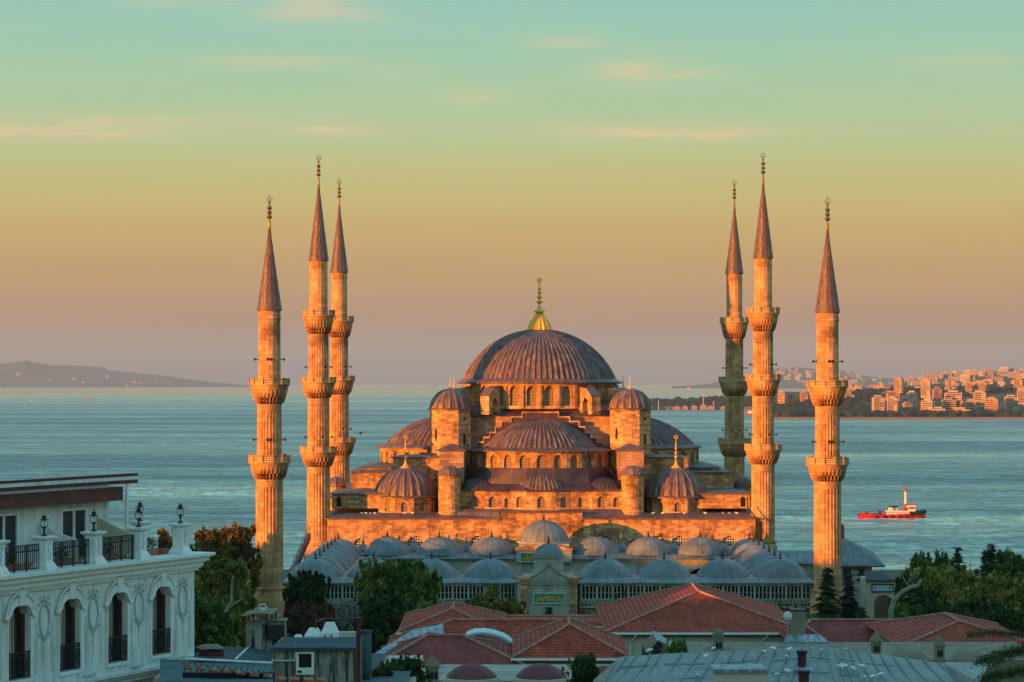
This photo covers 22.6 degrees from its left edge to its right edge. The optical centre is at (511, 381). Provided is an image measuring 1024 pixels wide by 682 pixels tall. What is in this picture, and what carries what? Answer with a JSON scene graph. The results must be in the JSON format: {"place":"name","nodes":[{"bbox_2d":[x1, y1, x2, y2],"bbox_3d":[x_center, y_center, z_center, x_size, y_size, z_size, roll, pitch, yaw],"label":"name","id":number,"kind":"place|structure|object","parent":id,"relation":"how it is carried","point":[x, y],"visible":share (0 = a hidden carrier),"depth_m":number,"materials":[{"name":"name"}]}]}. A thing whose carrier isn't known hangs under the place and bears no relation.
{"place":"outdoors","nodes":[
{"label":"outdoors","id":0,"kind":"place"},
{"bbox_2d":[0,360,249,386],"bbox_3d":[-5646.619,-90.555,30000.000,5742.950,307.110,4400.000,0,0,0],"label":"hills","id":1,"kind":"structure","parent":0,"point":[58,375],"depth_m":28865.89,"materials":[{"name":"grey"}]},
{"bbox_2d":[355,617,360,681],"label":"steel pole","id":2,"kind":"object","parent":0,"point":[358,649],"visible":1,"depth_m":97.92,"materials":[{"name":"metal"}]},
{"bbox_2d":[381,633,524,663],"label":"tiled building","id":3,"kind":"structure","parent":0,"point":[454,648],"depth_m":168.49,"materials":[{"name":"tile"}]},
{"bbox_2d":[376,624,443,652],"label":"roof flashing","id":4,"kind":"object","parent":3,"relation":"on","point":[424,630],"visible":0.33,"depth_m":177.34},
{"bbox_2d":[466,627,511,642],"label":"vaulted skylight","id":5,"kind":"object","parent":3,"relation":"on","point":[487,631],"visible":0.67,"depth_m":177.23},
{"bbox_2d":[387,618,584,643],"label":"tiled building","id":6,"kind":"structure","parent":0,"point":[510,627],"depth_m":187.90,"materials":[{"name":"tile"}]},
{"bbox_2d":[0,385,1023,569],"bbox_3d":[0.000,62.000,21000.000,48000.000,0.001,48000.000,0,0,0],"label":"sea","id":7,"kind":"structure","parent":0,"point":[189,449],"depth_m":2114.91,"materials":[{"name":"liquid"}]},
{"bbox_2d":[858,489,926,518],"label":"tugboat","id":8,"kind":"object","parent":7,"relation":"on","point":[908,512],"visible":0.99,"depth_m":1158.31,"materials":[{"name":"metal"}]},
{"bbox_2d":[0,0,1023,384],"label":"sky","id":9,"kind":"structure","parent":0,"point":[480,151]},
{"bbox_2d":[324,277,757,553],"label":"mosque","id":10,"kind":"structure","parent":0,"point":[512,437],"depth_m":365.16,"materials":[{"name":"stone"}]},
{"bbox_2d":[510,386,518,405],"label":"window","id":11,"kind":"structure","parent":10,"relation":"in","point":[514,393],"depth_m":372.55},
{"bbox_2d":[527,386,535,405],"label":"window","id":12,"kind":"structure","parent":10,"relation":"in","point":[531,392],"depth_m":372.00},
{"bbox_2d":[544,386,553,405],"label":"window","id":13,"kind":"structure","parent":10,"relation":"in","point":[548,393],"depth_m":372.00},
{"bbox_2d":[511,616,629,664],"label":"tiled building","id":14,"kind":"structure","parent":0,"point":[561,641],"depth_m":167.94,"materials":[{"name":"tile"}]},
{"bbox_2d":[561,651,599,681],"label":"shrub","id":15,"kind":"object","parent":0,"point":[584,668],"visible":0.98,"depth_m":139.58,"materials":[{"name":"green plant"}]},
{"bbox_2d":[250,569,981,619],"bbox_3d":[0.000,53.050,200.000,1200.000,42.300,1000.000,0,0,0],"label":"ground","id":16,"kind":"structure","parent":0,"point":[894,573],"depth_m":428.84,"materials":[{"name":"green plant"}]},
{"bbox_2d":[0,473,215,681],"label":"hotel","id":17,"kind":"structure","parent":16,"relation":"on","point":[89,613],"depth_m":103.33,"materials":[{"name":"paint"}]},
{"bbox_2d":[0,512,17,563],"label":"terrace door","id":18,"kind":"structure","parent":17,"relation":"in","point":[8,521],"depth_m":102.80,"materials":[{"name":"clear glass"}]},
{"bbox_2d":[9,607,24,678],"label":"window","id":19,"kind":"structure","parent":17,"relation":"in","point":[17,621],"depth_m":98.40,"materials":[{"name":"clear glass"}]},
{"bbox_2d":[60,600,74,669],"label":"window","id":20,"kind":"structure","parent":17,"relation":"in","point":[67,615],"depth_m":101.43,"materials":[{"name":"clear glass"}]},
{"bbox_2d":[61,507,86,556],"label":"terrace door","id":21,"kind":"structure","parent":17,"relation":"in","point":[73,520],"depth_m":106.89,"materials":[{"name":"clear glass"}]},
{"bbox_2d":[108,594,121,660],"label":"window","id":22,"kind":"structure","parent":17,"relation":"in","point":[115,608],"depth_m":104.49,"materials":[{"name":"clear glass"}]},
{"bbox_2d":[152,588,164,652],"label":"window","id":23,"kind":"structure","parent":17,"relation":"in","point":[158,603],"depth_m":107.42,"materials":[{"name":"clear glass"}]},
{"bbox_2d":[155,535,168,554],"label":"planter","id":24,"kind":"object","parent":17,"relation":"on","point":[162,549],"visible":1,"depth_m":108.56,"materials":[{"name":"ceramic"}]},
{"bbox_2d":[157,528,171,549],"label":"tree","id":25,"kind":"object","parent":16,"relation":"on","point":[163,532],"visible":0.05,"depth_m":287.38,"materials":[{"name":"green plant"}]},
{"bbox_2d":[189,526,230,560],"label":"tree","id":26,"kind":"object","parent":16,"relation":"on","point":[208,540],"visible":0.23,"depth_m":284.05,"materials":[{"name":"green plant"}]},
{"bbox_2d":[154,644,272,681],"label":"flat roof","id":27,"kind":"structure","parent":16,"relation":"on","point":[221,657],"depth_m":98.96,"materials":[{"name":"paint"}]},
{"bbox_2d":[242,603,287,657],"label":"canopied chimney","id":28,"kind":"object","parent":27,"relation":"on","point":[266,634],"visible":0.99,"depth_m":106.10,"materials":[{"name":"paint"}]},
{"bbox_2d":[270,637,363,681],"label":"rooftop hut","id":29,"kind":"object","parent":27,"relation":"on","point":[332,659],"visible":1,"depth_m":100.00,"materials":[{"name":"metal"}]},
{"bbox_2d":[296,651,313,674],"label":"window frame","id":30,"kind":"structure","parent":29,"relation":"in","point":[304,659],"depth_m":99.93,"materials":[{"name":"metal"}]},
{"bbox_2d":[321,622,338,637],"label":"ventilation hood","id":31,"kind":"object","parent":29,"relation":"on","point":[330,629],"visible":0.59,"depth_m":103.85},
{"bbox_2d":[194,590,239,654],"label":"tree","id":32,"kind":"object","parent":16,"relation":"on","point":[212,619],"visible":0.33,"depth_m":199.23,"materials":[{"name":"green plant"}]},
{"bbox_2d":[194,550,250,646],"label":"tree","id":33,"kind":"object","parent":16,"relation":"on","point":[212,580],"visible":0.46,"depth_m":248.83,"materials":[{"name":"green plant"}]},
{"bbox_2d":[231,557,251,646],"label":"tree","id":34,"kind":"object","parent":16,"relation":"on","point":[243,569],"visible":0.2,"depth_m":261.36,"materials":[{"name":"green plant"}]},
{"bbox_2d":[222,521,263,616],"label":"tree","id":35,"kind":"object","parent":16,"relation":"on","point":[239,537],"visible":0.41,"depth_m":291.09,"materials":[{"name":"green plant"}]},
{"bbox_2d":[182,661,326,681],"bbox_3d":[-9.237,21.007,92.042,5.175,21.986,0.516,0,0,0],"label":"tiled parapet","id":36,"kind":"structure","parent":16,"relation":"on","point":[229,673],"depth_m":91.97,"materials":[{"name":"tile"}]},
{"bbox_2d":[248,194,290,635],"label":"minaret","id":37,"kind":"object","parent":16,"relation":"on","point":[269,461],"visible":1,"depth_m":302.72,"materials":[{"name":"stone"}]},
{"bbox_2d":[285,599,315,636],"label":"tree","id":38,"kind":"object","parent":16,"relation":"on","point":[296,614],"visible":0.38,"depth_m":267.49,"materials":[{"name":"green plant"}]},
{"bbox_2d":[282,569,331,624],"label":"tree","id":39,"kind":"object","parent":16,"relation":"on","point":[308,585],"visible":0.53,"depth_m":289.02,"materials":[{"name":"green plant"}]},
{"bbox_2d":[300,154,337,560],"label":"minaret","id":40,"kind":"object","parent":16,"relation":"on","point":[318,453],"visible":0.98,"depth_m":358.75,"materials":[{"name":"stone"}]},
{"bbox_2d":[299,603,340,635],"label":"tree","id":41,"kind":"object","parent":16,"relation":"on","point":[327,610],"visible":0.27,"depth_m":261.23,"materials":[{"name":"green plant"}]},
{"bbox_2d":[321,595,361,630],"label":"tree","id":42,"kind":"object","parent":16,"relation":"on","point":[347,609],"visible":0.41,"depth_m":274.21,"materials":[{"name":"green plant"}]},
{"bbox_2d":[329,180,355,510],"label":"minaret","id":43,"kind":"object","parent":16,"relation":"on","point":[339,428],"visible":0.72,"depth_m":404.81,"materials":[{"name":"stone"}]},
{"bbox_2d":[353,557,395,616],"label":"tree","id":44,"kind":"object","parent":16,"relation":"on","point":[370,582],"visible":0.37,"depth_m":283.11,"materials":[{"name":"green plant"}]},
{"bbox_2d":[353,588,416,652],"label":"tree","id":45,"kind":"object","parent":16,"relation":"on","point":[381,615],"visible":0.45,"depth_m":260.71,"materials":[{"name":"green plant"}]},
{"bbox_2d":[362,653,422,681],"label":"flat roof","id":46,"kind":"structure","parent":16,"relation":"on","point":[400,676],"depth_m":110.11,"materials":[{"name":"paint"}]},
{"bbox_2d":[339,630,372,679],"bbox_3d":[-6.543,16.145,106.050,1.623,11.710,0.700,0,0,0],"label":"concrete parapet","id":47,"kind":"structure","parent":46,"relation":"on","point":[366,654],"depth_m":105.81,"materials":[{"name":"paint"}]},
{"bbox_2d":[372,658,396,676],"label":"shrub","id":48,"kind":"object","parent":46,"relation":"on","point":[384,670],"visible":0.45,"depth_m":107.79,"materials":[{"name":"green plant"}]},
{"bbox_2d":[387,653,432,681],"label":"shrub","id":49,"kind":"object","parent":46,"relation":"on","point":[413,665],"visible":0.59,"depth_m":111.66,"materials":[{"name":"green plant"}]},
{"bbox_2d":[380,557,442,611],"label":"tree","id":50,"kind":"object","parent":16,"relation":"on","point":[407,579],"visible":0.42,"depth_m":280.40,"materials":[{"name":"green plant"}]},
{"bbox_2d":[396,601,506,634],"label":"tiled building","id":51,"kind":"structure","parent":16,"relation":"on","point":[414,619],"depth_m":199.38,"materials":[{"name":"tile"}]},
{"bbox_2d":[480,583,507,613],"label":"tree","id":52,"kind":"object","parent":16,"relation":"on","point":[491,594],"visible":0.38,"depth_m":289.45,"materials":[{"name":"green plant"}]},
{"bbox_2d":[494,596,528,613],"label":"bush","id":53,"kind":"object","parent":16,"relation":"on","point":[510,606],"visible":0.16,"depth_m":282.96,"materials":[{"name":"green plant"}]},
{"bbox_2d":[423,664,609,681],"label":"flat roofed wing","id":54,"kind":"structure","parent":16,"relation":"on","point":[506,672],"depth_m":155.24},
{"bbox_2d":[424,654,439,681],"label":"chimney","id":55,"kind":"object","parent":54,"relation":"on","point":[432,664],"visible":0.73,"depth_m":142.00,"materials":[{"name":"paint"}]},
{"bbox_2d":[443,663,499,681],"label":"dome","id":56,"kind":"structure","parent":54,"relation":"on","point":[471,672],"depth_m":146.59,"materials":[{"name":"paint"}]},
{"bbox_2d":[513,663,568,681],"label":"dome","id":57,"kind":"structure","parent":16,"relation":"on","point":[541,672],"depth_m":146.57,"materials":[{"name":"paint"}]},
{"bbox_2d":[283,515,813,635],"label":"courtyard arcade","id":58,"kind":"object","parent":16,"relation":"on","point":[541,568],"visible":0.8,"depth_m":308.67,"materials":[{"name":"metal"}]},
{"bbox_2d":[287,527,310,574],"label":"roof stair","id":59,"kind":"object","parent":58,"relation":"on","point":[302,550],"visible":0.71,"depth_m":333.46,"materials":[{"name":"metal"}]},
{"bbox_2d":[506,614,602,628],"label":"tiled building","id":60,"kind":"structure","parent":16,"relation":"on","point":[593,620],"depth_m":207.84,"materials":[{"name":"tile"}]},
{"bbox_2d":[642,631,671,654],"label":"gable shed","id":61,"kind":"structure","parent":16,"relation":"on","point":[655,641],"depth_m":171.76,"materials":[{"name":"metal"}]},
{"bbox_2d":[595,582,789,655],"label":"tiled building","id":62,"kind":"structure","parent":16,"relation":"on","point":[692,612],"depth_m":187.96,"materials":[{"name":"tile"}]},
{"bbox_2d":[718,179,750,483],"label":"minaret","id":63,"kind":"object","parent":16,"relation":"on","point":[732,381],"visible":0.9,"depth_m":404.77,"materials":[{"name":"stone"}]},
{"bbox_2d":[744,154,781,550],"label":"minaret","id":64,"kind":"object","parent":16,"relation":"on","point":[763,450],"visible":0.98,"depth_m":358.77,"materials":[{"name":"stone"}]},
{"bbox_2d":[593,646,987,681],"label":"lead roofed building","id":65,"kind":"structure","parent":16,"relation":"on","point":[677,667],"depth_m":123.95,"materials":[{"name":"paint"}]},
{"bbox_2d":[709,664,767,681],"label":"roof dormer","id":66,"kind":"object","parent":65,"relation":"on","point":[738,672],"visible":1,"depth_m":113.00,"materials":[{"name":"paint"}]},
{"bbox_2d":[793,650,814,669],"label":"chimney pot","id":67,"kind":"object","parent":65,"relation":"on","point":[801,663],"visible":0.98,"depth_m":120.81,"materials":[{"name":"metal"}]},
{"bbox_2d":[779,623,823,638],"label":"tiled building","id":68,"kind":"structure","parent":16,"relation":"on","point":[783,631],"depth_m":182.58,"materials":[{"name":"tile"}]},
{"bbox_2d":[760,524,884,616],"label":"pavilion","id":69,"kind":"structure","parent":16,"relation":"on","point":[857,560],"depth_m":323.69,"materials":[{"name":"grey metal"}]},
{"bbox_2d":[808,567,841,618],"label":"conifer","id":70,"kind":"object","parent":16,"relation":"on","point":[826,608],"visible":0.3,"depth_m":289.48,"materials":[{"name":"green plant"}]},
{"bbox_2d":[806,196,848,618],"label":"minaret","id":71,"kind":"object","parent":16,"relation":"on","point":[827,464],"visible":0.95,"depth_m":302.77,"materials":[{"name":"stone"}]},
{"bbox_2d":[837,574,859,618],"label":"conifer","id":72,"kind":"object","parent":16,"relation":"on","point":[848,605],"visible":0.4,"depth_m":299.54,"materials":[{"name":"green plant"}]},
{"bbox_2d":[806,618,895,641],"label":"tiled building","id":73,"kind":"structure","parent":16,"relation":"on","point":[843,630],"depth_m":194.54,"materials":[{"name":"tile"}]},
{"bbox_2d":[684,642,1023,681],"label":"flat roofed range","id":74,"kind":"structure","parent":16,"relation":"on","point":[926,648],"depth_m":174.28,"materials":[{"name":"paint"}]},
{"bbox_2d":[712,629,723,651],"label":"chimney","id":75,"kind":"object","parent":74,"relation":"on","point":[718,639],"visible":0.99,"depth_m":160.00,"materials":[{"name":"paint"}]},
{"bbox_2d":[784,608,828,642],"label":"square chimney","id":76,"kind":"object","parent":74,"relation":"on","point":[797,634],"visible":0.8,"depth_m":178.00,"materials":[{"name":"paint"}]},
{"bbox_2d":[869,630,882,653],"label":"chimney","id":77,"kind":"object","parent":74,"relation":"on","point":[875,640],"visible":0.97,"depth_m":155.00,"materials":[{"name":"paint"}]},
{"bbox_2d":[933,635,945,662],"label":"chimney","id":78,"kind":"object","parent":74,"relation":"on","point":[939,644],"visible":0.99,"depth_m":153.00,"materials":[{"name":"paint"}]},
{"bbox_2d":[860,571,895,618],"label":"annex building","id":79,"kind":"structure","parent":16,"relation":"on","point":[877,589],"depth_m":312.50,"materials":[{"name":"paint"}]},
{"bbox_2d":[874,595,889,618],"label":"arched door","id":80,"kind":"structure","parent":79,"relation":"in","point":[880,604],"depth_m":312.49,"materials":[{"name":"brown wood"}]},
{"bbox_2d":[888,574,921,618],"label":"curved tree trunk","id":81,"kind":"object","parent":16,"relation":"on","point":[897,596],"visible":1,"depth_m":245.83,"materials":[{"name":"grey plant"}]},
{"bbox_2d":[894,572,922,615],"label":"tree","id":82,"kind":"object","parent":16,"relation":"on","point":[899,582],"visible":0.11,"depth_m":284.73,"materials":[{"name":"green plant"}]},
{"bbox_2d":[890,647,930,661],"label":"dome","id":83,"kind":"structure","parent":16,"relation":"on","point":[912,653],"depth_m":163.74,"materials":[{"name":"paint"}]},
{"bbox_2d":[894,602,932,617],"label":"tree","id":84,"kind":"object","parent":16,"relation":"on","point":[906,610],"visible":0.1,"depth_m":247.43,"materials":[{"name":"green plant"}]},
{"bbox_2d":[887,584,947,616],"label":"tree","id":85,"kind":"object","parent":16,"relation":"on","point":[928,601],"visible":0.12,"depth_m":256.92,"materials":[{"name":"green plant"}]},
{"bbox_2d":[900,548,955,579],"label":"tree","id":86,"kind":"object","parent":16,"relation":"on","point":[923,561],"visible":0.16,"depth_m":299.26,"materials":[{"name":"green plant"}]},
{"bbox_2d":[902,562,972,605],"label":"tree","id":87,"kind":"object","parent":16,"relation":"on","point":[939,581],"visible":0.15,"depth_m":269.00,"materials":[{"name":"green plant"}]},
{"bbox_2d":[865,612,1023,644],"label":"tiled building","id":88,"kind":"structure","parent":16,"relation":"on","point":[948,627],"depth_m":184.15,"materials":[{"name":"tile"}]},
{"bbox_2d":[953,547,964,573],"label":"conifer","id":89,"kind":"object","parent":16,"relation":"on","point":[958,557],"visible":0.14,"depth_m":344.62,"materials":[{"name":"green plant"}]},
{"bbox_2d":[936,597,988,617],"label":"tree","id":90,"kind":"object","parent":16,"relation":"on","point":[974,609],"visible":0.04,"depth_m":244.85,"materials":[{"name":"green plant"}]},
{"bbox_2d":[947,649,993,681],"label":"dome","id":91,"kind":"structure","parent":16,"relation":"on","point":[967,655],"depth_m":163.68,"materials":[{"name":"paint"}]},
{"bbox_2d":[937,570,1006,612],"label":"tree","id":92,"kind":"object","parent":16,"relation":"on","point":[983,590],"visible":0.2,"depth_m":261.00,"materials":[{"name":"green plant"}]},
{"bbox_2d":[982,544,996,576],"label":"conifer","id":93,"kind":"object","parent":16,"relation":"on","point":[990,556],"visible":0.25,"depth_m":334.62,"materials":[{"name":"green plant"}]},
{"bbox_2d":[963,624,1023,642],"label":"cedar bough","id":94,"kind":"object","parent":16,"relation":"on","point":[1015,634],"visible":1,"depth_m":135.50,"materials":[{"name":"green plant"}]},
{"bbox_2d":[964,598,1023,632],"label":"tree","id":95,"kind":"object","parent":16,"relation":"on","point":[1001,615],"visible":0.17,"depth_m":238.56,"materials":[{"name":"green plant"}]},
{"bbox_2d":[970,640,1023,670],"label":"cedar bough","id":96,"kind":"object","parent":16,"relation":"on","point":[998,656],"visible":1,"depth_m":110.37,"materials":[{"name":"green plant"}]},
{"bbox_2d":[977,662,1023,681],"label":"cedar bough","id":97,"kind":"object","parent":16,"relation":"on","point":[1008,672],"visible":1,"depth_m":108.38,"materials":[{"name":"green plant"}]},
{"bbox_2d":[979,545,1023,581],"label":"tree","id":98,"kind":"object","parent":16,"relation":"on","point":[1008,563],"visible":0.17,"depth_m":288.76,"materials":[{"name":"green plant"}]},
{"bbox_2d":[988,575,1023,612],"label":"tree","id":99,"kind":"object","parent":16,"relation":"on","point":[1011,593],"visible":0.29,"depth_m":254.15,"materials":[{"name":"green plant"}]},
{"bbox_2d":[662,637,688,653],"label":"shrub","id":100,"kind":"object","parent":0,"point":[678,646],"visible":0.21,"depth_m":157.72,"materials":[{"name":"green plant"}]},
{"bbox_2d":[744,391,809,403],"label":"shore","id":101,"kind":"structure","parent":0,"point":[798,394],"depth_m":5821.38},
{"bbox_2d":[648,395,776,406],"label":"shore wood","id":102,"kind":"object","parent":101,"relation":"on","point":[692,401],"visible":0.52,"depth_m":5687.06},
{"bbox_2d":[672,367,917,387],"bbox_3d":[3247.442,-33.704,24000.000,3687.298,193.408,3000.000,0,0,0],"label":"hills","id":103,"kind":"structure","parent":0,"point":[790,383],"depth_m":23319.94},
{"bbox_2d":[774,378,1023,416],"bbox_3d":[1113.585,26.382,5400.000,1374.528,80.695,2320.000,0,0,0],"label":"shore","id":104,"kind":"structure","parent":0,"point":[804,408],"depth_m":4549.68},
{"bbox_2d":[872,395,884,410],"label":"apartment block","id":105,"kind":"structure","parent":104,"relation":"on","point":[878,402],"depth_m":4321.58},
{"bbox_2d":[921,379,930,397],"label":"apartment block","id":106,"kind":"structure","parent":104,"relation":"on","point":[925,387],"depth_m":4792.46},
{"bbox_2d":[920,398,934,410],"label":"apartment block","id":107,"kind":"structure","parent":104,"relation":"on","point":[927,403],"depth_m":4322.97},
{"bbox_2d":[844,387,1016,401],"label":"shore wood","id":108,"kind":"object","parent":104,"relation":"on","point":[864,396],"visible":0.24,"depth_m":4887.56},
{"bbox_2d":[840,398,1023,416],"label":"shore wood","id":109,"kind":"object","parent":104,"relation":"on","point":[858,408],"visible":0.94,"depth_m":4275.21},
{"bbox_2d":[855,384,1013,392],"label":"shore wood","id":110,"kind":"object","parent":104,"relation":"on","point":[882,390],"visible":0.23,"depth_m":5053.77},
{"bbox_2d":[984,397,998,410],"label":"apartment block","id":111,"kind":"structure","parent":104,"relation":"on","point":[991,403],"depth_m":4331.54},
{"bbox_2d":[1004,395,1018,410],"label":"apartment block","id":112,"kind":"structure","parent":104,"relation":"on","point":[1011,402],"depth_m":4362.38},
{"bbox_2d":[774,417,1023,418],"bbox_3d":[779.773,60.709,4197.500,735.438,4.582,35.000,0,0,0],"label":"quay","id":113,"kind":"structure","parent":0,"point":[906,417],"depth_m":4180.00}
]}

